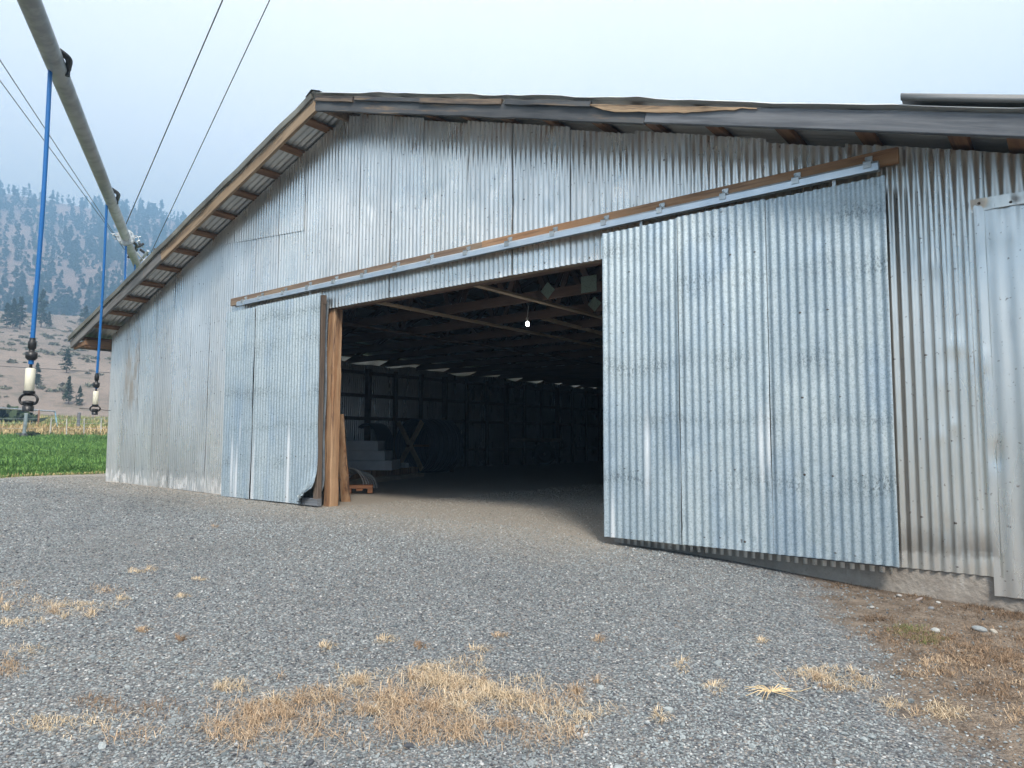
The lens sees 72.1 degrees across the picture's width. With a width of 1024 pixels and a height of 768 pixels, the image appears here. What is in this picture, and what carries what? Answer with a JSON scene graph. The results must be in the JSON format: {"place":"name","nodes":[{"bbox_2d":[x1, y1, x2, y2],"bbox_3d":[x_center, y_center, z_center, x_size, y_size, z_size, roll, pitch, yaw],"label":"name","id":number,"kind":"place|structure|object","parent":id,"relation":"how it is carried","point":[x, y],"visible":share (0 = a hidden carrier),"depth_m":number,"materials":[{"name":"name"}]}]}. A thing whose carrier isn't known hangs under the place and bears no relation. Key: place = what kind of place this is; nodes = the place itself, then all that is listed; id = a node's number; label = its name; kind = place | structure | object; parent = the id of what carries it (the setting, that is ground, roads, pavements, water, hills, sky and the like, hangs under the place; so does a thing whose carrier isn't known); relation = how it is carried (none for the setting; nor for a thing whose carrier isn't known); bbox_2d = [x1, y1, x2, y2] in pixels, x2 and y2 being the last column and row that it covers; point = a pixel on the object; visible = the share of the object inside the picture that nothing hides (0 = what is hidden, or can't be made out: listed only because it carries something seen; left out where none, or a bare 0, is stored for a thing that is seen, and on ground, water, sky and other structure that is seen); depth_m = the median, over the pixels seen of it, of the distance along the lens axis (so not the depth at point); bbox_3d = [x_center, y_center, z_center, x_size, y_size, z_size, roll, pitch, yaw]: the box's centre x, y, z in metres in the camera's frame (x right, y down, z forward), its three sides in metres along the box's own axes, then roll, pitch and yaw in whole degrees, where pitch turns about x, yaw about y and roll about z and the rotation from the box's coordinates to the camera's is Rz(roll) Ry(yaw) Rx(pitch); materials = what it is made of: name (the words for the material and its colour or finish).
{"place":"outdoors","nodes":[
{"label":"outdoors","id":0,"kind":"place"},
{"bbox_2d":[0,311,110,417],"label":"hillside","id":1,"kind":"structure","parent":0,"point":[14,376],"depth_m":93.91,"materials":[{"name":"soil"}]},
{"bbox_2d":[0,303,14,327],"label":"pine tree","id":2,"kind":"object","parent":1,"relation":"on","point":[7,310],"visible":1,"depth_m":150.70,"materials":[{"name":"green plant"}]},
{"bbox_2d":[9,298,18,327],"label":"pine tree","id":3,"kind":"object","parent":1,"relation":"on","point":[14,304],"visible":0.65,"depth_m":155.46,"materials":[{"name":"green plant"}]},
{"bbox_2d":[13,296,27,329],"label":"pine tree","id":4,"kind":"object","parent":1,"relation":"on","point":[21,318],"visible":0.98,"depth_m":152.99,"materials":[{"name":"green plant"}]},
{"bbox_2d":[35,363,42,384],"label":"pine tree","id":5,"kind":"object","parent":1,"relation":"on","point":[37,378],"visible":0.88,"depth_m":84.94,"materials":[{"name":"green plant"}]},
{"bbox_2d":[37,289,52,327],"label":"pine tree","id":6,"kind":"object","parent":1,"relation":"on","point":[43,304],"visible":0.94,"depth_m":166.27,"materials":[{"name":"green plant"}]},
{"bbox_2d":[45,311,51,326],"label":"pine tree","id":7,"kind":"object","parent":1,"relation":"on","point":[50,321],"visible":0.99,"depth_m":166.58,"materials":[{"name":"green plant"}]},
{"bbox_2d":[48,342,60,345],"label":"sagebrush","id":8,"kind":"object","parent":1,"relation":"on","point":[54,343],"visible":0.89,"depth_m":125.28,"materials":[{"name":"green plant"}]},
{"bbox_2d":[2,366,109,372],"bbox_3d":[-31.244,-1.004,48.000,21.999,1.269,0.039,0,-4,0],"label":"cable","id":9,"kind":"object","parent":1,"relation":"on","point":[54,369],"visible":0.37,"depth_m":47.98,"materials":[{"name":"metal"}]},
{"bbox_2d":[57,385,67,391],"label":"sagebrush","id":10,"kind":"object","parent":1,"relation":"on","point":[61,389],"visible":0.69,"depth_m":84.87,"materials":[{"name":"green plant"}]},
{"bbox_2d":[60,347,72,372],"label":"pine tree","id":11,"kind":"object","parent":1,"relation":"on","point":[67,358],"visible":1,"depth_m":94.79,"materials":[{"name":"green plant"}]},
{"bbox_2d":[62,376,75,403],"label":"pine tree","id":12,"kind":"object","parent":1,"relation":"on","point":[67,394],"visible":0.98,"depth_m":79.98,"materials":[{"name":"green plant"}]},
{"bbox_2d":[74,385,83,405],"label":"pine tree","id":13,"kind":"object","parent":1,"relation":"on","point":[79,403],"visible":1,"depth_m":80.06,"materials":[{"name":"green plant"}]},
{"bbox_2d":[74,305,90,324],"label":"pine tree","id":14,"kind":"object","parent":1,"relation":"on","point":[85,310],"visible":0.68,"depth_m":176.05,"materials":[{"name":"green plant"}]},
{"bbox_2d":[0,60,121,244],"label":"cable","id":15,"kind":"object","parent":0,"point":[52,139],"visible":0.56,"depth_m":10.64,"materials":[{"name":"metal"}]},
{"bbox_2d":[0,194,180,315],"bbox_3d":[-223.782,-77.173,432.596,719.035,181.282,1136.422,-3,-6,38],"label":"hill","id":16,"kind":"structure","parent":0,"point":[70,279],"depth_m":411.57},
{"bbox_2d":[0,275,7,300],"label":"pine tree","id":17,"kind":"object","parent":16,"relation":"on","point":[4,284],"visible":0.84,"depth_m":304.65,"materials":[{"name":"green plant"}]},
{"bbox_2d":[0,189,9,210],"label":"pine tree","id":18,"kind":"object","parent":16,"relation":"on","point":[2,205],"visible":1,"depth_m":504.14,"materials":[{"name":"green plant"}]},
{"bbox_2d":[7,185,20,207],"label":"pine tree","id":19,"kind":"object","parent":16,"relation":"on","point":[15,200],"visible":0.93,"depth_m":516.46,"materials":[{"name":"green plant"}]},
{"bbox_2d":[9,265,20,291],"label":"pine tree","id":20,"kind":"object","parent":16,"relation":"on","point":[15,272],"visible":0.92,"depth_m":320.83,"materials":[{"name":"green plant"}]},
{"bbox_2d":[11,288,19,304],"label":"pine tree","id":21,"kind":"object","parent":16,"relation":"on","point":[15,295],"visible":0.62,"depth_m":289.77,"materials":[{"name":"green plant"}]},
{"bbox_2d":[11,223,24,247],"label":"pine tree","id":22,"kind":"object","parent":16,"relation":"on","point":[17,227],"visible":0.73,"depth_m":402.69,"materials":[{"name":"green plant"}]},
{"bbox_2d":[17,246,23,259],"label":"pine tree","id":23,"kind":"object","parent":16,"relation":"on","point":[20,255],"visible":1,"depth_m":380.77,"materials":[{"name":"green plant"}]},
{"bbox_2d":[17,279,31,304],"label":"pine tree","id":24,"kind":"object","parent":16,"relation":"on","point":[27,298],"visible":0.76,"depth_m":293.94,"materials":[{"name":"green plant"}]},
{"bbox_2d":[23,198,32,219],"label":"pine tree","id":25,"kind":"object","parent":16,"relation":"on","point":[28,204],"visible":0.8,"depth_m":493.74,"materials":[{"name":"green plant"}]},
{"bbox_2d":[25,183,32,196],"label":"pine tree","id":26,"kind":"object","parent":16,"relation":"on","point":[28,191],"visible":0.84,"depth_m":573.29,"materials":[{"name":"green plant"}]},
{"bbox_2d":[27,254,36,279],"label":"pine tree","id":27,"kind":"object","parent":16,"relation":"on","point":[33,263],"visible":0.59,"depth_m":349.32,"materials":[{"name":"green plant"}]},
{"bbox_2d":[46,203,54,220],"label":"pine tree","id":28,"kind":"object","parent":16,"relation":"on","point":[50,205],"visible":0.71,"depth_m":510.75,"materials":[{"name":"green plant"}]},
{"bbox_2d":[45,194,56,211],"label":"pine tree","id":29,"kind":"object","parent":16,"relation":"on","point":[52,196],"visible":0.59,"depth_m":532.96,"materials":[{"name":"green plant"}]},
{"bbox_2d":[49,228,55,245],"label":"pine tree","id":30,"kind":"object","parent":16,"relation":"on","point":[52,235],"visible":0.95,"depth_m":438.87,"materials":[{"name":"green plant"}]},
{"bbox_2d":[60,227,68,251],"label":"pine tree","id":31,"kind":"object","parent":16,"relation":"on","point":[65,234],"visible":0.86,"depth_m":430.51,"materials":[{"name":"green plant"}]},
{"bbox_2d":[61,301,70,315],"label":"pine tree","id":32,"kind":"object","parent":16,"relation":"on","point":[65,305],"visible":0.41,"depth_m":282.54,"materials":[{"name":"green plant"}]},
{"bbox_2d":[64,225,73,251],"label":"pine tree","id":33,"kind":"object","parent":16,"relation":"on","point":[70,232],"visible":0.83,"depth_m":428.10,"materials":[{"name":"green plant"}]},
{"bbox_2d":[63,286,76,307],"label":"pine tree","id":34,"kind":"object","parent":16,"relation":"on","point":[69,290],"visible":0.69,"depth_m":305.49,"materials":[{"name":"green plant"}]},
{"bbox_2d":[68,240,78,255],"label":"pine tree","id":35,"kind":"object","parent":16,"relation":"on","point":[73,244],"visible":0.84,"depth_m":406.32,"materials":[{"name":"green plant"}]},
{"bbox_2d":[79,204,87,220],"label":"pine tree","id":36,"kind":"object","parent":16,"relation":"on","point":[83,215],"visible":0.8,"depth_m":536.07,"materials":[{"name":"green plant"}]},
{"bbox_2d":[82,289,89,308],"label":"pine tree","id":37,"kind":"object","parent":16,"relation":"on","point":[87,294],"visible":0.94,"depth_m":317.90,"materials":[{"name":"green plant"}]},
{"bbox_2d":[85,234,92,249],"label":"pine tree","id":38,"kind":"object","parent":16,"relation":"on","point":[90,238],"visible":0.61,"depth_m":447.28,"materials":[{"name":"green plant"}]},
{"bbox_2d":[0,183,186,315],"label":"distant pines","id":39,"kind":"object","parent":16,"relation":"on","point":[73,261],"visible":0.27,"depth_m":399.67,"materials":[{"name":"green plant"}]},
{"bbox_2d":[93,222,103,241],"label":"pine tree","id":40,"kind":"object","parent":16,"relation":"on","point":[99,230],"visible":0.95,"depth_m":475.20,"materials":[{"name":"green plant"}]},
{"bbox_2d":[97,237,103,252],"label":"pine tree","id":41,"kind":"object","parent":16,"relation":"on","point":[101,243],"visible":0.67,"depth_m":429.28,"materials":[{"name":"green plant"}]},
{"bbox_2d":[102,210,111,232],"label":"pine tree","id":42,"kind":"object","parent":16,"relation":"on","point":[108,220],"visible":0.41,"depth_m":511.39,"materials":[{"name":"green plant"}]},
{"bbox_2d":[106,240,113,266],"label":"pine tree","id":43,"kind":"object","parent":16,"relation":"on","point":[109,251],"visible":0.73,"depth_m":399.34,"materials":[{"name":"green plant"}]},
{"bbox_2d":[107,216,117,231],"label":"pine tree","id":44,"kind":"object","parent":16,"relation":"on","point":[111,224],"visible":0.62,"depth_m":503.38,"materials":[{"name":"green plant"}]},
{"bbox_2d":[123,207,132,225],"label":"pine tree","id":45,"kind":"object","parent":16,"relation":"on","point":[125,212],"visible":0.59,"depth_m":519.70,"materials":[{"name":"green plant"}]},
{"bbox_2d":[141,229,148,251],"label":"pine tree","id":46,"kind":"object","parent":16,"relation":"on","point":[144,236],"visible":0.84,"depth_m":462.82,"materials":[{"name":"green plant"}]},
{"bbox_2d":[150,235,157,251],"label":"pine tree","id":47,"kind":"object","parent":16,"relation":"on","point":[154,241],"visible":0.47,"depth_m":443.41,"materials":[{"name":"green plant"}]},
{"bbox_2d":[151,224,156,240],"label":"pine tree","id":48,"kind":"object","parent":16,"relation":"on","point":[154,232],"visible":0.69,"depth_m":500.60,"materials":[{"name":"green plant"}]},
{"bbox_2d":[157,221,164,240],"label":"pine tree","id":49,"kind":"object","parent":16,"relation":"on","point":[161,224],"visible":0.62,"depth_m":524.24,"materials":[{"name":"green plant"}]},
{"bbox_2d":[158,199,164,217],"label":"pine tree","id":50,"kind":"object","parent":16,"relation":"on","point":[161,208],"visible":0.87,"depth_m":609.88,"materials":[{"name":"green plant"}]},
{"bbox_2d":[159,229,167,243],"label":"pine tree","id":51,"kind":"object","parent":16,"relation":"on","point":[164,236],"visible":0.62,"depth_m":491.53,"materials":[{"name":"green plant"}]},
{"bbox_2d":[151,0,269,252],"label":"cable","id":52,"kind":"object","parent":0,"point":[215,116],"visible":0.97,"depth_m":12.90,"materials":[{"name":"metal"}]},
{"bbox_2d":[400,463,408,467],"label":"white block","id":53,"kind":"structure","parent":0,"point":[404,465],"depth_m":15.34,"materials":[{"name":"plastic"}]},
{"bbox_2d":[395,417,463,472],"bbox_3d":[-2.076,1.530,17.590,1.380,1.424,1.421,-3,-6,38],"label":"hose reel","id":54,"kind":"object","parent":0,"point":[429,445],"visible":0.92,"depth_m":17.35,"materials":[{"name":"blue plastic"}]},
{"bbox_2d":[0,461,1023,767],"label":"gravel yard","id":55,"kind":"structure","parent":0,"point":[464,483],"depth_m":3.82,"materials":[{"name":"gravel"}]},
{"bbox_2d":[115,594,131,600],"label":"grass tuft","id":56,"kind":"object","parent":55,"relation":"on","point":[122,598],"visible":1,"depth_m":4.36,"materials":[{"name":"plant"}]},
{"bbox_2d":[135,625,152,632],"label":"grass tuft","id":57,"kind":"object","parent":55,"relation":"on","point":[141,629],"visible":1,"depth_m":3.72,"materials":[{"name":"plant"}]},
{"bbox_2d":[173,633,188,641],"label":"grass tuft","id":58,"kind":"object","parent":55,"relation":"on","point":[179,637],"visible":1,"depth_m":3.62,"materials":[{"name":"plant"}]},
{"bbox_2d":[319,639,338,651],"bbox_3d":[-0.951,1.326,3.578,0.159,0.039,0.157,-3,-6,38],"label":"grass tuft","id":59,"kind":"object","parent":55,"relation":"on","point":[326,644],"visible":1,"depth_m":3.57,"materials":[{"name":"plant"}]},
{"bbox_2d":[339,414,350,501],"bbox_3d":[-2.372,1.056,9.854,0.139,1.256,0.436,0,-4,5],"label":"plank","id":60,"kind":"object","parent":55,"relation":"on","point":[344,481],"visible":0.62,"depth_m":9.86,"materials":[{"name":"orange wood"}]},
{"bbox_2d":[338,467,376,488],"bbox_3d":[-2.635,1.567,11.797,0.711,0.365,0.328,0,-4,0],"label":"cable coil","id":61,"kind":"object","parent":55,"relation":"on","point":[364,474],"visible":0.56,"depth_m":11.80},
{"bbox_2d":[350,484,372,492],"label":"pallet","id":62,"kind":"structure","parent":55,"relation":"on","point":[362,487],"depth_m":11.43,"materials":[{"name":"wood"}]},
{"bbox_2d":[323,473,423,487],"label":"lumber beam","id":63,"kind":"structure","parent":55,"relation":"on","point":[381,479],"depth_m":14.40,"materials":[{"name":"wood"}]},
{"bbox_2d":[338,467,417,479],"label":"lumber beam","id":64,"kind":"structure","parent":63,"relation":"on","point":[380,473],"depth_m":14.42,"materials":[{"name":"orange wood"}]},
{"bbox_2d":[347,459,399,469],"bbox_3d":[-3.410,1.646,14.383,2.105,0.190,0.905,0,-4,2],"label":"foam panel","id":65,"kind":"object","parent":64,"relation":"on","point":[392,464],"visible":0.43,"depth_m":13.92,"materials":[{"name":"plastic"}]},
{"bbox_2d":[347,450,392,460],"bbox_3d":[-3.508,1.454,14.398,1.983,0.189,0.907,0,-4,0],"label":"foam panel","id":66,"kind":"object","parent":65,"relation":"on","point":[381,455],"visible":0.36,"depth_m":13.95,"materials":[{"name":"plastic"}]},
{"bbox_2d":[346,441,384,450],"bbox_3d":[-3.609,1.258,14.413,1.866,0.192,0.906,0,-4,-2],"label":"foam panel","id":67,"kind":"object","parent":66,"relation":"on","point":[365,445],"visible":0.36,"depth_m":13.98,"materials":[{"name":"plastic"}]},
{"bbox_2d":[358,423,393,449],"bbox_3d":[-3.633,1.592,18.325,1.152,1.145,0.500,-4,-6,41],"label":"pipe coil","id":68,"kind":"object","parent":55,"relation":"on","point":[383,432],"visible":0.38,"depth_m":18.07,"materials":[{"name":"plastic"}]},
{"bbox_2d":[374,633,402,643],"bbox_3d":[-0.673,1.341,3.711,0.152,0.033,0.181,-3,-6,38],"label":"grass tuft","id":69,"kind":"object","parent":55,"relation":"on","point":[384,637],"visible":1,"depth_m":3.72,"materials":[{"name":"plant"}]},
{"bbox_2d":[411,639,428,648],"bbox_3d":[-0.475,1.347,3.638,0.117,0.034,0.143,-1,-5,19],"label":"grass tuft","id":70,"kind":"object","parent":55,"relation":"on","point":[420,645],"visible":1,"depth_m":3.65,"materials":[{"name":"plant"}]},
{"bbox_2d":[468,641,492,655],"bbox_3d":[-0.161,1.360,3.632,0.159,0.036,0.196,1,-4,-4],"label":"grass tuft","id":71,"kind":"object","parent":55,"relation":"on","point":[480,648],"visible":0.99,"depth_m":3.63,"materials":[{"name":"plant"}]},
{"bbox_2d":[491,631,508,637],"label":"grass tuft","id":72,"kind":"object","parent":55,"relation":"on","point":[500,634],"visible":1,"depth_m":3.84,"materials":[{"name":"plant"}]},
{"bbox_2d":[0,579,1023,764],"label":"dry grass","id":73,"kind":"structure","parent":55,"relation":"on","point":[432,704],"depth_m":2.93,"materials":[{"name":"plant"}]},
{"bbox_2d":[590,633,607,642],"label":"grass tuft","id":74,"kind":"object","parent":55,"relation":"on","point":[600,639],"visible":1,"depth_m":3.82,"materials":[{"name":"plant"}]},
{"bbox_2d":[647,703,673,722],"bbox_3d":[0.601,1.374,2.940,0.144,0.032,0.190,2,-5,-17],"label":"grass tuft","id":75,"kind":"object","parent":55,"relation":"on","point":[660,716],"visible":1,"depth_m":2.93,"materials":[{"name":"plant"}]},
{"bbox_2d":[671,655,691,675],"bbox_3d":[0.831,1.390,3.504,0.130,0.039,0.288,-2,-5,22],"label":"grass tuft","id":76,"kind":"object","parent":55,"relation":"on","point":[681,662],"visible":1,"depth_m":3.51,"materials":[{"name":"plant"}]},
{"bbox_2d":[701,678,729,694],"bbox_3d":[0.934,1.393,3.255,0.138,0.038,0.241,-3,-6,38],"label":"grass tuft","id":77,"kind":"object","parent":55,"relation":"on","point":[714,684],"visible":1,"depth_m":3.26,"materials":[{"name":"plant"}]},
{"bbox_2d":[750,636,770,642],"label":"grass tuft","id":78,"kind":"object","parent":55,"relation":"on","point":[759,638],"visible":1,"depth_m":3.92,"materials":[{"name":"plant"}]},
{"bbox_2d":[746,684,810,700],"bbox_3d":[1.198,1.373,3.150,0.307,0.024,0.206,-1,-5,11],"label":"dry grass tuft","id":79,"kind":"object","parent":55,"relation":"on","point":[776,690],"visible":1,"depth_m":3.17,"materials":[{"name":"plant"}]},
{"bbox_2d":[798,582,1023,701],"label":"weeds","id":80,"kind":"object","parent":55,"relation":"on","point":[927,640],"visible":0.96,"depth_m":3.90,"materials":[{"name":"plant"}]},
{"bbox_2d":[931,627,939,632],"bbox_3d":[2.502,1.456,4.161,0.050,0.032,0.043,-3,-6,38],"label":"stone","id":81,"kind":"object","parent":55,"relation":"on","point":[935,629],"visible":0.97,"depth_m":4.15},
{"bbox_2d":[971,625,987,631],"bbox_3d":[2.794,1.465,4.208,0.082,0.038,0.072,-3,-6,38],"label":"stone","id":82,"kind":"object","parent":55,"relation":"on","point":[978,628],"visible":0.98,"depth_m":4.19,"materials":[{"name":"stone"}]},
{"bbox_2d":[0,0,1023,219],"label":"sky","id":83,"kind":"structure","parent":0,"point":[134,60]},
{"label":"pasture","id":84,"kind":"structure","parent":0,"visible":0},
{"bbox_2d":[0,404,48,423],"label":"shrub","id":85,"kind":"object","parent":84,"relation":"on","point":[17,416],"visible":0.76,"depth_m":46.73,"materials":[{"name":"green plant"}]},
{"bbox_2d":[0,407,57,425],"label":"irrigation line","id":86,"kind":"object","parent":84,"relation":"on","point":[34,410],"visible":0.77,"depth_m":42.63,"materials":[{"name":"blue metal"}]},
{"bbox_2d":[76,412,80,429],"bbox_3d":[-26.392,2.292,42.868,0.198,1.147,0.207,-3,-6,38],"label":"fence post","id":87,"kind":"object","parent":84,"relation":"on","point":[78,418],"visible":0.76,"depth_m":42.82,"materials":[{"name":"grey wood"}]},
{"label":"field","id":88,"kind":"structure","parent":0,"visible":0},
{"bbox_2d":[19,413,27,436],"bbox_3d":[-21.485,1.852,31.022,0.328,1.129,0.330,1,-4,-6],"label":"standpipe","id":89,"kind":"object","parent":88,"relation":"on","point":[23,433],"visible":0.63,"depth_m":30.93,"materials":[{"name":"white plastic"}]},
{"bbox_2d":[16,431,39,436],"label":"weed clump","id":90,"kind":"object","parent":88,"relation":"on","point":[29,433],"visible":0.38,"depth_m":31.57,"materials":[{"name":"green plant"}]},
{"bbox_2d":[0,430,106,477],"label":"field grass","id":91,"kind":"structure","parent":88,"relation":"on","point":[85,454],"depth_m":20.90,"materials":[{"name":"plant"}]},
{"bbox_3d":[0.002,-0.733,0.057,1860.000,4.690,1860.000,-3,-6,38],"label":"ground","id":92,"kind":"structure","parent":0,"visible":0},
{"bbox_2d":[0,414,107,435],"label":"pasture grass","id":93,"kind":"structure","parent":92,"relation":"on","point":[11,427],"depth_m":41.00,"materials":[{"name":"plant"}]},
{"bbox_2d":[50,418,101,434],"bbox_3d":[-21.483,2.164,35.319,0.815,1.080,8.852,-2,-5,31],"label":"wire fence","id":94,"kind":"object","parent":92,"relation":"on","point":[83,425],"visible":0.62,"depth_m":34.94,"materials":[{"name":"white paint"}]},
{"bbox_2d":[68,89,1023,612],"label":"barn","id":95,"kind":"structure","parent":92,"relation":"on","point":[788,337],"depth_m":6.34,"materials":[{"name":"metal"}]},
{"bbox_2d":[17,0,155,267],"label":"irrigation pipe","id":96,"kind":"object","parent":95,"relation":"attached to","point":[54,55],"visible":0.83,"depth_m":7.41,"materials":[{"name":"metal"}]},
{"bbox_2d":[18,70,52,411],"bbox_3d":[-4.382,-1.371,6.515,0.182,3.254,0.100,-2,-5,29],"label":"drop sprinkler","id":97,"kind":"object","parent":96,"relation":"hanging from","point":[31,356],"visible":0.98,"depth_m":6.46,"materials":[{"name":"blue"}]},
{"bbox_2d":[0,81,127,253],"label":"cable","id":98,"kind":"object","parent":96,"relation":"attached to","point":[55,155],"visible":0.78,"depth_m":10.57,"materials":[{"name":"metal"}]},
{"bbox_2d":[79,203,110,414],"bbox_3d":[-6.684,-1.205,11.300,0.490,3.396,0.291,-1,-5,11],"label":"drop sprinkler","id":99,"kind":"object","parent":96,"relation":"hanging from","point":[96,384],"visible":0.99,"depth_m":11.25,"materials":[{"name":"blue"}]},
{"bbox_2d":[124,246,126,279],"bbox_3d":[-7.777,-1.941,14.139,0.038,1.823,0.186,2,-5,-18],"label":"drop sprinkler","id":100,"kind":"object","parent":96,"relation":"hanging from","point":[125,262],"depth_m":14.12,"materials":[{"name":"blue"}]},
{"bbox_2d":[126,0,222,223],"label":"cable","id":101,"kind":"object","parent":96,"relation":"attached to","point":[177,103],"visible":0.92,"depth_m":10.52,"materials":[{"name":"metal"}]},
{"bbox_2d":[221,290,326,506],"bbox_3d":[-3.450,0.190,9.937,2.361,2.910,0.198,-3,-6,38],"label":"sliding door","id":102,"kind":"structure","parent":95,"relation":"in","point":[286,431],"depth_m":9.83,"materials":[{"name":"metal"}]},
{"bbox_2d":[602,175,899,567],"bbox_3d":[1.804,-0.116,5.809,2.394,2.945,0.117,-3,-6,38],"label":"sliding door","id":103,"kind":"structure","parent":95,"relation":"in","point":[824,271],"depth_m":5.64,"materials":[{"name":"metal"}]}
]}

